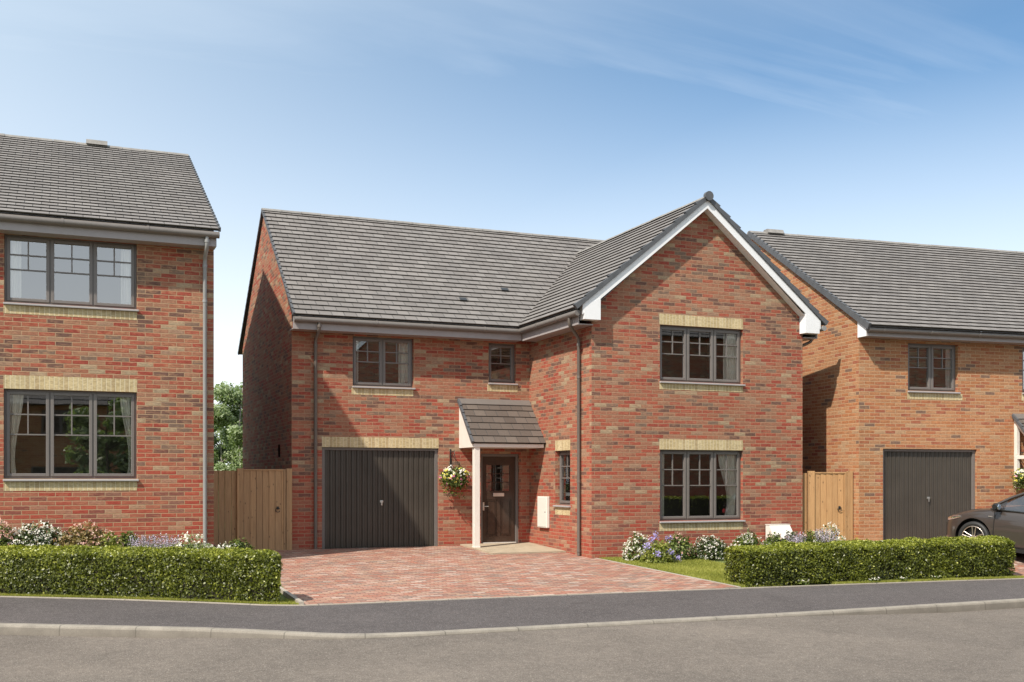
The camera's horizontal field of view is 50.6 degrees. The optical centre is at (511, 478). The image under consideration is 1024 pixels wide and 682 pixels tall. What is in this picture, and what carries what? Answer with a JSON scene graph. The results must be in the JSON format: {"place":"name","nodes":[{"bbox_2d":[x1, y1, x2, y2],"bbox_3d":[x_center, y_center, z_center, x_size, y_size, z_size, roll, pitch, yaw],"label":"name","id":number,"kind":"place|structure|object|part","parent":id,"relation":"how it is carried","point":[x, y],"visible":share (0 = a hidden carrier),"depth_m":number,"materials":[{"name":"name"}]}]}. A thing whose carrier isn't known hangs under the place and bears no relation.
{"place":"outdoors","nodes":[
{"label":"outdoors","id":0,"kind":"place"},
{"bbox_2d":[274,545,734,604],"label":"driveway","id":1,"kind":"structure","parent":0,"point":[341,575],"depth_m":18.21,"materials":[{"name":"red brick"}]},
{"bbox_2d":[460,542,565,554],"bbox_3d":[-0.006,1.493,23.028,1.640,0.135,1.920,0,0,-22],"label":"doorstep","id":2,"kind":"object","parent":1,"relation":"on","point":[510,548],"visible":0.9,"depth_m":22.78,"materials":[{"name":"beige stone"}]},
{"bbox_2d":[0,608,1023,681],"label":"road","id":3,"kind":"structure","parent":0,"point":[978,646],"depth_m":11.57,"materials":[{"name":"grey asphalt"}]},
{"bbox_2d":[0,579,1023,632],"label":"footpath","id":4,"kind":"structure","parent":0,"point":[442,615],"depth_m":14.45,"materials":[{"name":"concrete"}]},
{"bbox_2d":[0,0,1023,464],"label":"sky","id":5,"kind":"structure","parent":0,"point":[883,120],"materials":[{"name":"blue"}]},
{"bbox_2d":[137,497,1013,599],"bbox_3d":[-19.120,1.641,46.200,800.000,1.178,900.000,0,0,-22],"label":"ground","id":6,"kind":"structure","parent":0,"point":[712,559],"depth_m":18.95,"materials":[{"name":"brown soil"}]},
{"bbox_2d":[0,514,22,545],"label":"flowering shrub","id":7,"kind":"object","parent":6,"relation":"on","point":[4,533],"visible":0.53,"depth_m":16.62,"materials":[{"name":"pink plant"}]},
{"bbox_2d":[2,520,69,545],"bbox_3d":[-7.412,0.939,16.957,1.202,0.610,0.950,0,0,-22],"label":"flowering shrub","id":8,"kind":"object","parent":6,"relation":"on","point":[34,535],"visible":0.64,"depth_m":16.80,"materials":[{"name":"white plant"}]},
{"bbox_2d":[53,519,110,546],"bbox_3d":[-6.685,0.952,17.045,1.040,0.631,0.832,0,0,-22],"label":"flowering shrub","id":9,"kind":"object","parent":6,"relation":"on","point":[83,537],"visible":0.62,"depth_m":16.89,"materials":[{"name":"pink plant"}]},
{"bbox_2d":[93,531,124,546],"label":"flowering shrub","id":10,"kind":"object","parent":6,"relation":"on","point":[113,540],"visible":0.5,"depth_m":16.99,"materials":[{"name":"green plant"}]},
{"bbox_2d":[0,133,220,545],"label":"brick house","id":11,"kind":"structure","parent":6,"relation":"on","point":[83,350],"depth_m":18.94,"materials":[{"name":"red brick"}]},
{"bbox_2d":[10,240,20,297],"bbox_3d":[-8.356,-3.490,18.204,0.200,1.140,0.054,0,0,-22],"label":"curtain","id":12,"kind":"object","parent":11,"relation":"hanging from","point":[15,276],"visible":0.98,"depth_m":18.21,"materials":[{"name":"white fabric"}]},
{"bbox_2d":[10,395,23,472],"bbox_3d":[-8.328,-0.730,18.215,0.220,1.500,0.056,0,0,-22],"label":"curtain","id":13,"kind":"object","parent":11,"relation":"hanging from","point":[16,403],"visible":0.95,"depth_m":18.20,"materials":[{"name":"grey fabric"}]},
{"bbox_2d":[3,389,138,480],"bbox_3d":[-7.489,-0.726,18.448,2.136,1.542,0.210,0,0,-22],"label":"window","id":14,"kind":"structure","parent":11,"relation":"in","point":[49,475],"depth_m":18.44,"materials":[{"name":"grey plastic"}]},
{"bbox_2d":[3,234,138,311],"bbox_3d":[-7.486,-3.487,18.449,2.130,1.185,0.210,0,0,-22],"label":"window","id":15,"kind":"structure","parent":11,"relation":"in","point":[50,242],"depth_m":18.45,"materials":[{"name":"grey plastic"}]},
{"bbox_2d":[120,398,130,473],"bbox_3d":[-6.711,-0.730,18.884,0.240,1.500,0.056,0,0,-22],"label":"curtain","id":16,"kind":"object","parent":11,"relation":"hanging from","point":[125,403],"visible":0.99,"depth_m":18.89,"materials":[{"name":"grey fabric"}]},
{"bbox_2d":[121,249,130,303],"bbox_3d":[-6.712,-3.490,18.884,0.200,1.140,0.054,0,0,-22],"label":"curtain","id":17,"kind":"object","parent":11,"relation":"hanging from","point":[125,282],"visible":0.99,"depth_m":18.88,"materials":[{"name":"white fabric"}]},
{"bbox_2d":[118,531,139,546],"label":"flowering shrub","id":18,"kind":"object","parent":6,"relation":"on","point":[125,538],"visible":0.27,"depth_m":17.31,"materials":[{"name":"green plant"}]},
{"bbox_2d":[0,544,282,602],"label":"hedge","id":19,"kind":"object","parent":6,"relation":"on","point":[231,573],"visible":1,"depth_m":15.04,"materials":[{"name":"green plant"}]},
{"bbox_2d":[127,534,155,546],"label":"lavender clump","id":20,"kind":"object","parent":6,"relation":"on","point":[144,539],"visible":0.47,"depth_m":16.12,"materials":[{"name":"purple plant"}]},
{"bbox_2d":[152,533,179,547],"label":"lavender clump","id":21,"kind":"object","parent":6,"relation":"on","point":[167,544],"visible":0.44,"depth_m":16.03,"materials":[{"name":"purple plant"}]},
{"bbox_2d":[175,531,211,548],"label":"flowering shrub","id":22,"kind":"object","parent":6,"relation":"on","point":[190,544],"visible":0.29,"depth_m":16.09,"materials":[{"name":"white plant"}]},
{"bbox_2d":[212,541,236,548],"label":"flowering shrub","id":23,"kind":"object","parent":6,"relation":"on","point":[224,544],"visible":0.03,"depth_m":16.19,"materials":[{"name":"white plant"}]},
{"bbox_2d":[214,381,242,499],"bbox_3d":[-8.830,-0.797,35.102,2.619,4.767,2.571,0,0,-22],"label":"birch tree","id":24,"kind":"object","parent":6,"relation":"on","point":[230,419],"visible":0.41,"depth_m":34.64,"materials":[{"name":"green plant"}]},
{"bbox_2d":[214,423,242,502],"bbox_3d":[-9.912,-0.366,36.980,2.274,3.909,2.386,0,0,-22],"label":"birch tree","id":25,"kind":"object","parent":6,"relation":"on","point":[221,454],"visible":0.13,"depth_m":36.89,"materials":[{"name":"green plant"}]},
{"bbox_2d":[223,538,254,548],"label":"flowering shrub","id":26,"kind":"object","parent":6,"relation":"on","point":[239,543],"visible":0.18,"depth_m":17.79,"materials":[{"name":"green plant"}]},
{"bbox_2d":[214,468,291,549],"bbox_3d":[-5.347,0.688,21.791,1.825,1.785,0.100,0,0,-22],"label":"fence","id":27,"kind":"object","parent":6,"relation":"on","point":[231,505],"visible":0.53,"depth_m":21.69,"materials":[{"name":"brown wood"}]},
{"bbox_2d":[244,469,285,550],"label":"garden gate","id":28,"kind":"structure","parent":27,"relation":"attached to","point":[264,508],"depth_m":21.92,"materials":[{"name":"brown wood"}]},
{"bbox_2d":[278,587,303,604],"bbox_3d":[-3.833,1.646,17.028,0.060,0.232,5.200,0,0,-22],"label":"driveway edging","id":29,"kind":"object","parent":6,"relation":"on","point":[286,593],"visible":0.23,"depth_m":15.26,"materials":[{"name":"concrete"}]},
{"bbox_2d":[0,598,1023,638],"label":"kerb","id":30,"kind":"structure","parent":6,"relation":"on","point":[101,630],"depth_m":12.76,"materials":[{"name":"concrete"}]},
{"bbox_2d":[0,556,1023,604],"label":"grass","id":31,"kind":"structure","parent":6,"relation":"on","point":[710,570],"depth_m":18.40,"materials":[{"name":"green plant"}]},
{"bbox_2d":[0,578,1023,605],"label":"path edging","id":32,"kind":"object","parent":6,"relation":"on","point":[488,597],"visible":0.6,"depth_m":15.42,"materials":[{"name":"concrete"}]},
{"bbox_2d":[238,191,828,558],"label":"detached house","id":33,"kind":"structure","parent":6,"relation":"on","point":[595,397],"depth_m":23.00,"materials":[{"name":"red brick"}]},
{"bbox_2d":[356,341,357,381],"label":"curtain","id":34,"kind":"object","parent":33,"relation":"hanging from","point":[356,362],"visible":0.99,"depth_m":22.88,"materials":[{"name":"grey fabric"}]},
{"bbox_2d":[322,447,437,548],"bbox_3d":[-2.799,0.453,23.025,2.545,2.215,0.090,0,0,-22],"label":"garage door","id":35,"kind":"structure","parent":33,"relation":"in","point":[372,497],"depth_m":23.01,"materials":[{"name":"grey metal"}]},
{"bbox_2d":[352,336,415,389],"bbox_3d":[-2.734,-2.450,23.003,1.372,1.090,0.210,0,0,-22],"label":"window","id":36,"kind":"structure","parent":33,"relation":"in","point":[382,384],"depth_m":23.02,"materials":[{"name":"grey glass"}]},
{"bbox_2d":[398,343,407,383],"bbox_3d":[-2.331,-2.450,23.283,0.220,1.060,0.056,0,0,-22],"label":"curtain","id":37,"kind":"object","parent":33,"relation":"hanging from","point":[403,370],"visible":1,"depth_m":23.28,"materials":[{"name":"beige fabric"}]},
{"bbox_2d":[439,449,470,497],"bbox_3d":[-1.240,-0.102,23.297,0.718,1.077,0.557,0,0,-22],"label":"hanging basket","id":38,"kind":"object","parent":33,"relation":"attached to","point":[451,477],"visible":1,"depth_m":23.20,"materials":[{"name":"multicoloured plant"}]},
{"bbox_2d":[481,454,517,543],"bbox_3d":[-0.295,0.455,24.059,0.915,2.010,0.113,0,0,-22],"label":"front door","id":39,"kind":"structure","parent":33,"relation":"in","point":[499,509],"depth_m":24.07,"materials":[{"name":"brown wood"}]},
{"bbox_2d":[491,348,509,358],"bbox_3d":[-0.289,-2.818,24.180,0.560,0.263,0.025,0,0,-22],"label":"window blind","id":40,"kind":"object","parent":33,"relation":"hanging from","point":[499,353],"depth_m":24.19,"materials":[{"name":"brown fabric"}]},
{"bbox_2d":[488,343,517,384],"bbox_3d":[-0.224,-2.535,24.042,0.694,0.920,0.210,0,0,-22],"label":"window","id":41,"kind":"structure","parent":33,"relation":"in","point":[491,345],"depth_m":24.07,"materials":[{"name":"grey glass"}]},
{"bbox_2d":[537,496,548,527],"bbox_3d":[0.673,0.723,23.436,0.088,0.675,0.495,0,0,-22],"label":"meter box","id":42,"kind":"object","parent":33,"relation":"attached to","point":[542,511],"visible":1,"depth_m":23.35,"materials":[{"name":"white plastic"}]},
{"bbox_2d":[537,497,545,526],"bbox_3d":[0.642,0.723,23.423,0.008,0.625,0.445,0,0,-22],"label":"door","id":43,"kind":"structure","parent":42,"relation":"in","point":[541,502],"depth_m":23.42,"materials":[{"name":"white plastic"}]},
{"bbox_2d":[553,451,570,507],"bbox_3d":[1.113,0.005,22.643,0.225,1.180,0.772,0,0,-22],"label":"window","id":44,"kind":"structure","parent":33,"relation":"in","point":[562,502],"depth_m":22.92,"materials":[{"name":"grey glass"}]},
{"bbox_2d":[659,450,745,522],"bbox_3d":[3.915,0.156,22.410,2.042,1.497,0.210,0,0,-22],"label":"window","id":45,"kind":"structure","parent":33,"relation":"in","point":[722,518],"depth_m":22.48,"materials":[{"name":"grey plastic"}]},
{"bbox_2d":[659,325,745,385],"bbox_3d":[3.915,-2.535,22.410,2.042,1.190,0.210,0,0,-22],"label":"window","id":46,"kind":"structure","parent":33,"relation":"in","point":[685,380],"depth_m":22.44,"materials":[{"name":"grey glass"}]},
{"bbox_2d":[718,455,735,514],"bbox_3d":[4.533,0.155,22.780,0.480,1.450,0.056,0,0,-22],"label":"curtain","id":47,"kind":"object","parent":33,"relation":"hanging from","point":[731,490],"visible":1,"depth_m":22.80,"materials":[{"name":"grey fabric"}]},
{"bbox_2d":[723,334,735,379],"bbox_3d":[4.589,-2.540,22.803,0.320,1.140,0.055,0,0,-22],"label":"curtain","id":48,"kind":"object","parent":33,"relation":"hanging from","point":[729,368],"visible":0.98,"depth_m":22.80,"materials":[{"name":"grey fabric"}]},
{"bbox_2d":[621,531,649,559],"bbox_3d":[2.459,1.320,21.110,0.681,0.605,0.606,0,0,4],"label":"flowering shrub","id":49,"kind":"object","parent":6,"relation":"on","point":[637,544],"visible":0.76,"depth_m":20.99,"materials":[{"name":"white plant"}]},
{"bbox_2d":[638,530,680,562],"bbox_3d":[2.794,1.310,20.711,0.808,0.645,0.754,0,0,-22],"label":"flowering shrub","id":50,"kind":"object","parent":6,"relation":"on","point":[655,553],"visible":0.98,"depth_m":20.55,"materials":[{"name":"green plant"}]},
{"bbox_2d":[594,558,740,587],"bbox_3d":[2.621,1.668,19.245,0.060,0.199,4.722,0,0,-24],"label":"driveway edging","id":51,"kind":"object","parent":6,"relation":"on","point":[671,573],"visible":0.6,"depth_m":18.82,"materials":[{"name":"concrete"}]},
{"bbox_2d":[663,532,696,559],"bbox_3d":[3.260,1.337,21.317,0.850,0.565,0.666,0,0,-22],"label":"flowering shrub","id":52,"kind":"object","parent":6,"relation":"on","point":[680,545],"visible":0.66,"depth_m":21.18,"materials":[{"name":"green plant"}]},
{"bbox_2d":[689,535,731,560],"bbox_3d":[3.939,1.363,21.562,0.907,0.517,0.756,0,0,-22],"label":"flowering shrub","id":53,"kind":"object","parent":6,"relation":"on","point":[715,547],"visible":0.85,"depth_m":21.38,"materials":[{"name":"white plant"}]},
{"bbox_2d":[730,527,766,546],"bbox_3d":[4.770,1.299,21.934,0.781,0.641,0.696,0,0,-22],"label":"flowering shrub","id":54,"kind":"object","parent":6,"relation":"on","point":[747,539],"visible":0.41,"depth_m":21.85,"materials":[{"name":"white plant"}]},
{"bbox_2d":[763,531,782,544],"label":"flowering shrub","id":55,"kind":"object","parent":6,"relation":"on","point":[770,540],"visible":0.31,"depth_m":21.93,"materials":[{"name":"white plant"}]},
{"bbox_2d":[765,524,791,538],"bbox_3d":[5.680,1.272,22.833,0.540,0.617,0.408,0,0,-22],"label":"gas meter box","id":56,"kind":"object","parent":6,"relation":"on","point":[781,529],"visible":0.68,"depth_m":22.82,"materials":[{"name":"white plastic"}]},
{"bbox_2d":[783,530,801,541],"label":"flowering shrub","id":57,"kind":"object","parent":6,"relation":"on","point":[790,535],"visible":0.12,"depth_m":22.06,"materials":[{"name":"plant"}]},
{"bbox_2d":[786,532,805,542],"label":"lavender clump","id":58,"kind":"object","parent":6,"relation":"on","point":[798,539],"visible":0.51,"depth_m":21.37,"materials":[{"name":"purple plant"}]},
{"bbox_2d":[796,579,809,584],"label":"daisy clump","id":59,"kind":"object","parent":6,"relation":"on","point":[802,582],"visible":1,"depth_m":17.43,"materials":[{"name":"white plant"}]},
{"bbox_2d":[800,529,821,542],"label":"flowering shrub","id":60,"kind":"object","parent":6,"relation":"on","point":[809,537],"visible":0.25,"depth_m":22.06,"materials":[{"name":"green plant"}]},
{"bbox_2d":[815,528,838,542],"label":"lavender clump","id":61,"kind":"object","parent":6,"relation":"on","point":[825,537],"visible":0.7,"depth_m":20.73,"materials":[{"name":"purple plant"}]},
{"bbox_2d":[803,471,852,540],"bbox_3d":[6.805,0.708,23.407,1.100,1.745,0.100,0,0,-1],"label":"fence","id":62,"kind":"object","parent":6,"relation":"on","point":[808,500],"visible":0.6,"depth_m":23.36,"materials":[{"name":"brown wood"}]},
{"bbox_2d":[815,472,846,540],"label":"garden gate","id":63,"kind":"structure","parent":62,"relation":"attached to","point":[831,497],"depth_m":23.39,"materials":[{"name":"brown wood"}]},
{"bbox_2d":[813,522,845,542],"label":"flowering shrub","id":64,"kind":"object","parent":6,"relation":"on","point":[834,529],"visible":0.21,"depth_m":21.30,"materials":[{"name":"white plant"}]},
{"bbox_2d":[723,535,1016,585],"bbox_3d":[6.112,1.355,18.307,5.430,0.745,0.731,0,0,-19],"label":"hedge","id":65,"kind":"object","parent":6,"relation":"on","point":[783,563],"visible":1,"depth_m":17.96,"materials":[{"name":"green plant"}]},
{"bbox_2d":[747,229,1023,539],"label":"orange brick house","id":66,"kind":"structure","parent":6,"relation":"on","point":[923,452],"depth_m":24.12,"materials":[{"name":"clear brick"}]},
{"bbox_2d":[909,348,925,365],"bbox_3d":[8.879,-2.701,23.870,0.560,0.438,0.025,0,0,-17],"label":"window blind","id":67,"kind":"object","parent":66,"relation":"hanging from","point":[917,356],"depth_m":23.89,"materials":[{"name":"brown fabric"}]},
{"bbox_2d":[883,449,974,539],"bbox_3d":[9.148,0.396,23.839,2.451,2.088,0.090,0,0,-17],"label":"garage door","id":68,"kind":"structure","parent":66,"relation":"in","point":[922,487],"depth_m":23.80,"materials":[{"name":"grey metal"}]},
{"bbox_2d":[907,343,960,393],"bbox_3d":[9.237,-2.417,23.821,1.352,1.085,0.210,0,0,-17],"label":"window","id":69,"kind":"structure","parent":66,"relation":"in","point":[929,389],"depth_m":23.84,"materials":[{"name":"grey glass"}]},
{"bbox_2d":[945,349,950,387],"bbox_3d":[9.713,-2.420,24.084,0.162,1.000,0.050,0,0,-12],"label":"curtain","id":70,"kind":"object","parent":66,"relation":"hanging from","point":[948,371],"visible":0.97,"depth_m":24.08,"materials":[{"name":"grey fabric"}]},
{"bbox_2d":[1010,452,1023,493],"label":"hanging basket","id":71,"kind":"object","parent":66,"relation":"attached to","point":[1018,476],"visible":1,"depth_m":24.10,"materials":[{"name":"multicoloured plant"}]},
{"bbox_2d":[1022,347,1023,393],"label":"window","id":72,"kind":"structure","parent":66,"relation":"in","point":[1022,347],"depth_m":24.57,"materials":[{"name":"grey glass"}]},
{"bbox_2d":[873,539,1023,575],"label":"neighbour driveway","id":73,"kind":"structure","parent":0,"point":[1018,563],"depth_m":20.06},
{"bbox_2d":[946,492,1023,553],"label":"parked car","id":74,"kind":"object","parent":73,"relation":"on","point":[1005,517],"visible":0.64,"depth_m":20.44,"materials":[{"name":"grey paint"}]},
{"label":"side window","id":75,"kind":"part","parent":74,"relation":"part of","materials":[{"name":"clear glass"}]}
]}

